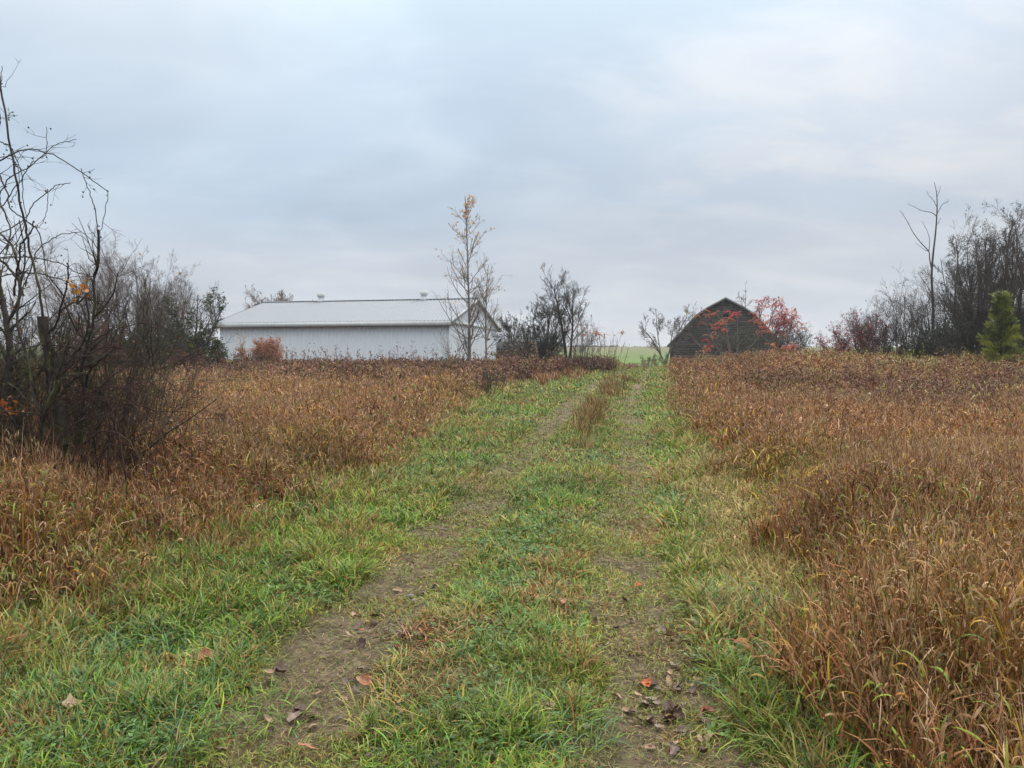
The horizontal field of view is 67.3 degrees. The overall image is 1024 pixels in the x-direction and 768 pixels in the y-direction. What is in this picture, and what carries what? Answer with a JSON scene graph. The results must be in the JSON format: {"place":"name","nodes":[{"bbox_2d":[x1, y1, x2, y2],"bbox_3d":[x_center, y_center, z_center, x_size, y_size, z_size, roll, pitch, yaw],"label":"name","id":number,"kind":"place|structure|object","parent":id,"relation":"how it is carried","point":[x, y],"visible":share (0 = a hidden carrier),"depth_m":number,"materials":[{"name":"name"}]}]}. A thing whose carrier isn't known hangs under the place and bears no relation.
{"place":"outdoors","nodes":[
{"label":"outdoors","id":0,"kind":"place"},
{"bbox_2d":[2,368,784,767],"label":"track","id":1,"kind":"structure","parent":0,"point":[384,588],"depth_m":4.03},
{"bbox_2d":[62,693,83,708],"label":"fallen leaf","id":2,"kind":"object","parent":1,"relation":"on","point":[69,696],"visible":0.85,"depth_m":3.45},
{"bbox_2d":[274,661,288,672],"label":"dead leaf","id":3,"kind":"object","parent":1,"relation":"on","point":[281,667],"visible":1,"depth_m":3.92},
{"bbox_2d":[284,711,299,723],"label":"dead leaf","id":4,"kind":"object","parent":1,"relation":"on","point":[291,716],"visible":1,"depth_m":3.46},
{"bbox_2d":[294,704,307,710],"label":"dead leaf","id":5,"kind":"object","parent":1,"relation":"on","point":[304,707],"visible":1,"depth_m":3.54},
{"bbox_2d":[298,742,319,749],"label":"fallen leaf","id":6,"kind":"object","parent":1,"relation":"on","point":[306,745],"visible":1,"depth_m":3.14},
{"bbox_2d":[354,620,362,629],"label":"dead leaf","id":7,"kind":"object","parent":1,"relation":"on","point":[358,623],"visible":1,"depth_m":4.70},
{"bbox_2d":[355,637,365,648],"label":"dead leaf","id":8,"kind":"object","parent":1,"relation":"on","point":[361,642],"visible":1,"depth_m":4.32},
{"bbox_2d":[358,673,370,684],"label":"fallen leaf","id":9,"kind":"object","parent":1,"relation":"on","point":[364,679],"visible":1,"depth_m":3.71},
{"bbox_2d":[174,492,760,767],"bbox_3d":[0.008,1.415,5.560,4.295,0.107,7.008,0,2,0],"label":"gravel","id":10,"kind":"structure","parent":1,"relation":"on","point":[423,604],"depth_m":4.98,"materials":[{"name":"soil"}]},
{"bbox_2d":[639,677,650,686],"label":"fallen leaf","id":11,"kind":"object","parent":1,"relation":"on","point":[645,681],"visible":0.95,"depth_m":3.80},
{"bbox_2d":[656,624,665,633],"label":"dead leaf","id":12,"kind":"object","parent":1,"relation":"on","point":[662,628],"visible":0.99,"depth_m":4.56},
{"bbox_2d":[660,699,675,710],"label":"dead leaf","id":13,"kind":"object","parent":1,"relation":"on","point":[665,705],"visible":0.92,"depth_m":3.57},
{"bbox_2d":[666,675,671,686],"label":"dead leaf","id":14,"kind":"object","parent":1,"relation":"on","point":[668,679],"visible":0.97,"depth_m":3.85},
{"bbox_2d":[670,746,679,755],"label":"dead leaf","id":15,"kind":"object","parent":1,"relation":"on","point":[674,750],"visible":1,"depth_m":3.18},
{"bbox_2d":[673,707,684,718],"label":"dead leaf","id":16,"kind":"object","parent":1,"relation":"on","point":[679,711],"visible":0.99,"depth_m":3.49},
{"bbox_2d":[697,745,707,752],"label":"dead leaf","id":17,"kind":"object","parent":1,"relation":"on","point":[702,750],"visible":0.99,"depth_m":3.14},
{"bbox_2d":[698,711,710,722],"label":"dead leaf","id":18,"kind":"object","parent":1,"relation":"on","point":[702,716],"visible":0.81,"depth_m":3.44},
{"bbox_2d":[699,706,717,711],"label":"fallen leaf","id":19,"kind":"object","parent":1,"relation":"on","point":[707,708],"visible":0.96,"depth_m":3.49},
{"bbox_2d":[706,729,721,740],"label":"dead leaf","id":20,"kind":"object","parent":1,"relation":"on","point":[709,735],"visible":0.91,"depth_m":3.28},
{"bbox_2d":[1,347,1014,764],"bbox_3d":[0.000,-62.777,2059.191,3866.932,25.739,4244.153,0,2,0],"label":"ground","id":21,"kind":"structure","parent":0,"point":[633,353],"depth_m":197.81,"materials":[{"name":"soil"}]},
{"bbox_2d":[0,289,44,352],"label":"bare tree","id":22,"kind":"object","parent":21,"relation":"on","point":[21,320],"visible":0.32,"depth_m":55.96,"materials":[{"name":"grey plant"}]},
{"bbox_2d":[0,146,51,471],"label":"thorn tree","id":23,"kind":"object","parent":21,"relation":"on","point":[5,314],"visible":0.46,"depth_m":7.13,"materials":[{"name":"brown plant"}]},
{"bbox_2d":[0,335,66,364],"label":"bare shrub","id":24,"kind":"object","parent":21,"relation":"on","point":[32,347],"visible":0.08,"depth_m":44.80,"materials":[{"name":"brown plant"}]},
{"bbox_2d":[0,352,86,492],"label":"bramble","id":25,"kind":"object","parent":21,"relation":"on","point":[26,408],"visible":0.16,"depth_m":6.60,"materials":[{"name":"brown plant"}]},
{"bbox_2d":[18,258,115,351],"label":"bare tree","id":26,"kind":"object","parent":21,"relation":"on","point":[30,295],"visible":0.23,"depth_m":49.72,"materials":[{"name":"grey plant"}]},
{"bbox_2d":[0,220,136,473],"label":"thorn tree","id":27,"kind":"object","parent":21,"relation":"on","point":[49,403],"visible":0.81,"depth_m":6.30,"materials":[{"name":"brown plant"}]},
{"bbox_2d":[0,396,27,418],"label":"leaf spray","id":28,"kind":"object","parent":27,"relation":"attached to","point":[3,403],"visible":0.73,"depth_m":6.30,"materials":[{"name":"orange plant"}]},
{"bbox_2d":[0,266,151,456],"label":"thorn bush","id":29,"kind":"object","parent":21,"relation":"on","point":[59,361],"visible":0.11,"depth_m":7.64,"materials":[{"name":"brown plant"}]},
{"bbox_2d":[21,239,161,341],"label":"bare tree","id":30,"kind":"object","parent":21,"relation":"on","point":[100,278],"visible":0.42,"depth_m":45.14,"materials":[{"name":"grey plant"}]},
{"bbox_2d":[53,318,133,367],"bbox_3d":[-21.644,-1.752,39.995,3.953,3.326,4.530,-1,2,-32],"label":"red shrub","id":31,"kind":"object","parent":21,"relation":"on","point":[103,330],"visible":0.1,"depth_m":39.47,"materials":[{"name":"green plant"}]},
{"bbox_2d":[0,265,193,462],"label":"thorn bush","id":32,"kind":"object","parent":21,"relation":"on","point":[141,302],"visible":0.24,"depth_m":7.95,"materials":[{"name":"brown plant"}]},
{"bbox_2d":[38,217,157,486],"bbox_3d":[-3.505,-0.242,6.550,1.132,2.404,0.589,1,2,29],"label":"thorn tree","id":33,"kind":"object","parent":21,"relation":"on","point":[85,381],"visible":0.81,"depth_m":6.61,"materials":[{"name":"brown plant"}]},
{"bbox_2d":[0,59,121,307],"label":"vine","id":34,"kind":"object","parent":33,"relation":"attached to","point":[15,275],"visible":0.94,"depth_m":6.52,"materials":[{"name":"brown plant"}]},
{"bbox_2d":[0,237,219,438],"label":"thorn bush","id":35,"kind":"object","parent":21,"relation":"on","point":[73,354],"visible":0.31,"depth_m":7.26,"materials":[{"name":"brown plant"}]},
{"bbox_2d":[0,302,224,490],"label":"thorn bush","id":36,"kind":"object","parent":21,"relation":"on","point":[104,385],"visible":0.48,"depth_m":7.12,"materials":[{"name":"brown plant"}]},
{"bbox_2d":[0,296,226,501],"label":"bramble","id":37,"kind":"object","parent":21,"relation":"on","point":[81,425],"visible":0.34,"depth_m":6.64,"materials":[{"name":"plant"}]},
{"bbox_2d":[2,344,226,484],"bbox_3d":[-4.565,0.443,7.211,3.064,1.970,3.089,0,2,0],"label":"bramble","id":38,"kind":"object","parent":21,"relation":"on","point":[30,418],"visible":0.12,"depth_m":7.00,"materials":[{"name":"brown plant"}]},
{"bbox_2d":[42,232,189,345],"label":"bare tree","id":39,"kind":"object","parent":21,"relation":"on","point":[103,283],"visible":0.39,"depth_m":45.16,"materials":[{"name":"grey plant"}]},
{"bbox_2d":[0,266,234,471],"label":"thorn bush","id":40,"kind":"object","parent":21,"relation":"on","point":[171,354],"visible":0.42,"depth_m":7.68,"materials":[{"name":"brown plant"}]},
{"bbox_2d":[18,296,216,494],"bbox_3d":[-3.254,0.081,6.369,1.871,1.676,1.154,1,2,34],"label":"bramble","id":41,"kind":"object","parent":21,"relation":"on","point":[110,432],"visible":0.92,"depth_m":6.36,"materials":[{"name":"plant"}]},
{"bbox_2d":[90,334,163,365],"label":"bare shrub","id":42,"kind":"object","parent":21,"relation":"on","point":[138,350],"visible":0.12,"depth_m":40.82,"materials":[{"name":"brown plant"}]},
{"bbox_2d":[0,290,260,478],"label":"thorn bush","id":43,"kind":"object","parent":21,"relation":"on","point":[170,431],"visible":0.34,"depth_m":7.25,"materials":[{"name":"brown plant"}]},
{"bbox_2d":[0,76,54,470],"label":"vine","id":44,"kind":"object","parent":43,"relation":"attached to","point":[38,285],"visible":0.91,"depth_m":6.43,"materials":[{"name":"brown plant"}]},
{"bbox_2d":[81,241,187,333],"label":"bare tree","id":45,"kind":"object","parent":21,"relation":"on","point":[143,281],"visible":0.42,"depth_m":46.86,"materials":[{"name":"grey plant"}]},
{"bbox_2d":[0,293,278,564],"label":"bramble","id":46,"kind":"object","parent":21,"relation":"on","point":[130,420],"visible":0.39,"depth_m":7.11,"materials":[{"name":"plant"}]},
{"bbox_2d":[130,322,163,361],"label":"green shrub","id":47,"kind":"object","parent":21,"relation":"on","point":[148,336],"visible":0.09,"depth_m":45.33,"materials":[{"name":"green plant"}]},
{"bbox_2d":[130,263,216,361],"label":"bare tree","id":48,"kind":"object","parent":21,"relation":"on","point":[174,295],"visible":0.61,"depth_m":44.76,"materials":[{"name":"grey plant"}]},
{"bbox_2d":[147,326,199,363],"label":"green shrub","id":49,"kind":"object","parent":21,"relation":"on","point":[185,341],"visible":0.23,"depth_m":41.47,"materials":[{"name":"green plant"}]},
{"bbox_2d":[131,267,224,347],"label":"bare tree","id":50,"kind":"object","parent":21,"relation":"on","point":[182,305],"visible":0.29,"depth_m":46.35,"materials":[{"name":"grey plant"}]},
{"bbox_2d":[143,286,228,355],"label":"crab apple tree","id":51,"kind":"object","parent":21,"relation":"on","point":[209,309],"visible":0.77,"depth_m":42.80,"materials":[{"name":"grey plant"}]},
{"bbox_2d":[165,345,208,368],"bbox_3d":[-16.935,-1.041,40.180,2.613,2.014,2.628,0,2,0],"label":"red shrub","id":52,"kind":"object","parent":21,"relation":"on","point":[197,358],"visible":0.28,"depth_m":39.59,"materials":[{"name":"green plant"}]},
{"bbox_2d":[187,327,228,364],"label":"green shrub","id":53,"kind":"object","parent":21,"relation":"on","point":[205,348],"visible":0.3,"depth_m":43.74,"materials":[{"name":"green plant"}]},
{"bbox_2d":[234,333,246,359],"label":"yellow sapling","id":54,"kind":"object","parent":21,"relation":"on","point":[244,342],"visible":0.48,"depth_m":53.76,"materials":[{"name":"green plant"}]},
{"bbox_2d":[236,334,284,362],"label":"orange bush","id":55,"kind":"object","parent":21,"relation":"on","point":[263,345],"visible":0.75,"depth_m":51.61,"materials":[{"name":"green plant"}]},
{"bbox_2d":[243,284,292,309],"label":"bare tree","id":56,"kind":"object","parent":21,"relation":"on","point":[281,297],"visible":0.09,"depth_m":78.69,"materials":[{"name":"grey plant"}]},
{"bbox_2d":[213,291,500,361],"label":"white barn","id":57,"kind":"structure","parent":21,"relation":"on","point":[365,326],"depth_m":58.57,"materials":[{"name":"paint"}]},
{"bbox_2d":[468,327,486,360],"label":"sliding door","id":58,"kind":"structure","parent":57,"relation":"in","point":[478,346],"depth_m":63.46,"materials":[{"name":"white paint"}]},
{"bbox_2d":[42,344,819,346],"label":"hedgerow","id":59,"kind":"object","parent":21,"relation":"on","point":[619,346],"visible":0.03,"depth_m":307.27,"materials":[{"name":"green plant"}]},
{"bbox_2d":[427,326,476,364],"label":"bare shrub","id":60,"kind":"object","parent":21,"relation":"on","point":[459,345],"visible":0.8,"depth_m":44.72,"materials":[{"name":"grey plant"}]},
{"bbox_2d":[432,194,504,361],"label":"aspen tree","id":61,"kind":"object","parent":21,"relation":"on","point":[470,323],"visible":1,"depth_m":43.66,"materials":[{"name":"grey plant"}]},
{"bbox_2d":[464,257,509,362],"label":"aspen sapling","id":62,"kind":"object","parent":21,"relation":"on","point":[485,310],"visible":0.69,"depth_m":45.33,"materials":[{"name":"grey plant"}]},
{"bbox_2d":[476,360,506,395],"bbox_3d":[-0.760,-0.106,26.608,0.955,1.460,1.236,2,3,45],"label":"dead bush","id":63,"kind":"object","parent":21,"relation":"on","point":[483,374],"visible":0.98,"depth_m":26.59,"materials":[{"name":"brown plant"}]},
{"bbox_2d":[0,363,1022,767],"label":"grass","id":64,"kind":"structure","parent":21,"relation":"on","point":[330,543],"depth_m":4.66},
{"bbox_2d":[198,647,212,659],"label":"fallen leaf","id":65,"kind":"object","parent":64,"relation":"on","point":[205,650],"visible":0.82,"depth_m":4.00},
{"bbox_2d":[0,349,1023,767],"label":"dry grass","id":66,"kind":"structure","parent":21,"relation":"on","point":[916,511],"depth_m":5.71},
{"bbox_2d":[0,246,131,482],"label":"old tree","id":67,"kind":"object","parent":66,"relation":"on","point":[58,411],"visible":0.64,"depth_m":6.67,"materials":[{"name":"brown plant"}]},
{"bbox_2d":[67,278,92,304],"bbox_3d":[-3.599,-0.793,6.401,0.149,0.269,0.230,2,3,44],"label":"leaf spray","id":68,"kind":"object","parent":67,"relation":"attached to","point":[76,291],"visible":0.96,"depth_m":6.39,"materials":[{"name":"orange plant"}]},
{"bbox_2d":[2,340,1023,476],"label":"dead weeds","id":69,"kind":"object","parent":21,"relation":"on","point":[561,362],"visible":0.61,"depth_m":29.01,"materials":[{"name":"brown plant"}]},
{"bbox_2d":[489,336,537,361],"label":"bare shrub","id":70,"kind":"object","parent":21,"relation":"on","point":[523,351],"visible":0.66,"depth_m":46.96,"materials":[{"name":"brown plant"}]},
{"bbox_2d":[503,309,525,354],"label":"bare tree","id":71,"kind":"object","parent":21,"relation":"on","point":[511,331],"visible":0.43,"depth_m":61.57,"materials":[{"name":"grey plant"}]},
{"bbox_2d":[496,342,545,358],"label":"shed","id":72,"kind":"structure","parent":21,"relation":"on","point":[505,349],"depth_m":91.93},
{"bbox_2d":[487,294,582,360],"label":"hawthorn tree","id":73,"kind":"object","parent":21,"relation":"on","point":[553,344],"visible":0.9,"depth_m":49.49,"materials":[{"name":"grey plant"}]},
{"bbox_2d":[540,263,590,361],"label":"bare tree","id":74,"kind":"object","parent":21,"relation":"on","point":[566,297],"visible":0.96,"depth_m":48.69,"materials":[{"name":"grey plant"}]},
{"bbox_2d":[563,310,605,369],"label":"bare shrub","id":75,"kind":"object","parent":21,"relation":"on","point":[581,342],"visible":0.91,"depth_m":47.66,"materials":[{"name":"grey plant"}]},
{"bbox_2d":[548,330,629,373],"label":"sumac shrub","id":76,"kind":"object","parent":21,"relation":"on","point":[599,348],"visible":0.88,"depth_m":46.83,"materials":[{"name":"red plant"}]},
{"bbox_2d":[188,343,1023,408],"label":"goldenrod","id":77,"kind":"object","parent":21,"relation":"on","point":[769,357],"visible":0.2,"depth_m":33.16,"materials":[{"name":"brown plant"}]},
{"bbox_2d":[625,360,654,368],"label":"dry bush","id":78,"kind":"object","parent":21,"relation":"on","point":[633,365],"visible":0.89,"depth_m":59.85,"materials":[{"name":"brown plant"}]},
{"bbox_2d":[639,352,667,366],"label":"green shrub","id":79,"kind":"object","parent":21,"relation":"on","point":[655,363],"visible":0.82,"depth_m":64.11,"materials":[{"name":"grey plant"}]},
{"bbox_2d":[638,305,695,365],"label":"bare tree","id":80,"kind":"object","parent":21,"relation":"on","point":[676,324],"visible":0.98,"depth_m":65.74,"materials":[{"name":"grey plant"}]},
{"bbox_2d":[667,297,783,359],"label":"grey barn","id":81,"kind":"structure","parent":21,"relation":"on","point":[697,332],"depth_m":70.07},
{"bbox_2d":[688,308,774,357],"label":"sumac shrub","id":82,"kind":"object","parent":21,"relation":"on","point":[720,335],"visible":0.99,"depth_m":57.15,"materials":[{"name":"red plant"}]},
{"bbox_2d":[715,323,772,354],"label":"bare shrub","id":83,"kind":"object","parent":21,"relation":"on","point":[734,346],"visible":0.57,"depth_m":65.50,"materials":[{"name":"brown plant"}]},
{"bbox_2d":[738,332,793,354],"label":"green shrub","id":84,"kind":"object","parent":21,"relation":"on","point":[747,341],"visible":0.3,"depth_m":63.85,"materials":[{"name":"green plant"}]},
{"bbox_2d":[747,295,810,353],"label":"sumac shrub","id":85,"kind":"object","parent":21,"relation":"on","point":[783,321],"visible":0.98,"depth_m":59.79,"materials":[{"name":"red plant"}]},
{"bbox_2d":[765,342,800,352],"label":"sumac shrub","id":86,"kind":"object","parent":21,"relation":"on","point":[784,347],"visible":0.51,"depth_m":54.78,"materials":[{"name":"red plant"}]},
{"bbox_2d":[768,318,816,351],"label":"bare shrub","id":87,"kind":"object","parent":21,"relation":"on","point":[798,335],"visible":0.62,"depth_m":63.23,"materials":[{"name":"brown plant"}]},
{"bbox_2d":[814,328,876,355],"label":"red bush","id":88,"kind":"object","parent":21,"relation":"on","point":[821,343],"visible":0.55,"depth_m":44.12,"materials":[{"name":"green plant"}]},
{"bbox_2d":[826,306,892,353],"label":"red bush","id":89,"kind":"object","parent":21,"relation":"on","point":[855,337],"visible":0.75,"depth_m":42.57,"materials":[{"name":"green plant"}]},
{"bbox_2d":[849,319,906,355],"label":"red shrub","id":90,"kind":"object","parent":21,"relation":"on","point":[868,340],"visible":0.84,"depth_m":41.86,"materials":[{"name":"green plant"}]},
{"bbox_2d":[831,292,927,353],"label":"bare shrub","id":91,"kind":"object","parent":21,"relation":"on","point":[876,317],"visible":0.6,"depth_m":43.33,"materials":[{"name":"brown plant"}]},
{"bbox_2d":[842,278,937,354],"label":"bare shrub","id":92,"kind":"object","parent":21,"relation":"on","point":[894,324],"visible":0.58,"depth_m":42.38,"materials":[{"name":"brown plant"}]},
{"bbox_2d":[884,325,951,358],"bbox_3d":[20.645,-1.746,38.855,2.644,2.454,2.930,0,2,0],"label":"green shrub","id":93,"kind":"object","parent":21,"relation":"on","point":[922,336],"visible":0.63,"depth_m":38.74,"materials":[{"name":"green plant"}]},
{"bbox_2d":[891,285,949,351],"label":"bare shrub","id":94,"kind":"object","parent":21,"relation":"on","point":[911,322],"visible":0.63,"depth_m":41.27,"materials":[{"name":"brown plant"}]},
{"bbox_2d":[900,182,948,331],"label":"dead tree","id":95,"kind":"object","parent":21,"relation":"on","point":[931,262],"visible":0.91,"depth_m":43.26,"materials":[{"name":"grey plant"}]},
{"bbox_2d":[894,271,967,338],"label":"bare shrub","id":96,"kind":"object","parent":21,"relation":"on","point":[928,310],"visible":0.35,"depth_m":41.57,"materials":[{"name":"grey plant"}]},
{"bbox_2d":[900,318,990,358],"bbox_3d":[21.676,-1.847,37.973,3.957,2.756,2.753,0,2,0],"label":"green shrub","id":97,"kind":"object","parent":21,"relation":"on","point":[940,336],"visible":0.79,"depth_m":37.79,"materials":[{"name":"green plant"}]},
{"bbox_2d":[886,262,1006,354],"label":"bare shrub","id":98,"kind":"object","parent":21,"relation":"on","point":[910,301],"visible":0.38,"depth_m":40.90,"materials":[{"name":"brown plant"}]},
{"bbox_2d":[931,305,996,357],"bbox_3d":[23.219,-2.268,38.893,3.856,3.431,3.386,0,2,0],"label":"green shrub","id":99,"kind":"object","parent":21,"relation":"on","point":[968,342],"visible":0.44,"depth_m":38.21,"materials":[{"name":"green plant"}]},
{"bbox_2d":[916,204,1023,353],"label":"bare tree","id":100,"kind":"object","parent":21,"relation":"on","point":[966,265],"visible":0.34,"depth_m":41.01,"materials":[{"name":"grey plant"}]},
{"bbox_2d":[928,223,1023,357],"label":"bare tree","id":101,"kind":"object","parent":21,"relation":"on","point":[969,306],"visible":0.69,"depth_m":39.07,"materials":[{"name":"grey plant"}]},
{"bbox_2d":[949,198,1023,333],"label":"bare tree","id":102,"kind":"object","parent":21,"relation":"on","point":[1012,225],"visible":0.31,"depth_m":39.23,"materials":[{"name":"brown plant"}]},
{"bbox_2d":[959,210,1023,354],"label":"bare tree","id":103,"kind":"object","parent":21,"relation":"on","point":[997,269],"visible":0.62,"depth_m":37.46,"materials":[{"name":"grey plant"}]},
{"bbox_2d":[960,302,1023,354],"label":"green shrub","id":104,"kind":"object","parent":21,"relation":"on","point":[1021,326],"visible":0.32,"depth_m":37.04,"materials":[{"name":"green plant"}]},
{"bbox_2d":[975,289,1023,366],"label":"cedar tree","id":105,"kind":"object","parent":21,"relation":"on","point":[1004,332],"visible":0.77,"depth_m":30.71,"materials":[{"name":"green plant"}]},
{"bbox_2d":[982,227,1023,346],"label":"bare tree","id":106,"kind":"object","parent":21,"relation":"on","point":[1020,286],"visible":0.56,"depth_m":37.37,"materials":[{"name":"brown plant"}]},
{"bbox_2d":[0,0,1023,346],"label":"sky","id":107,"kind":"structure","parent":0,"point":[668,156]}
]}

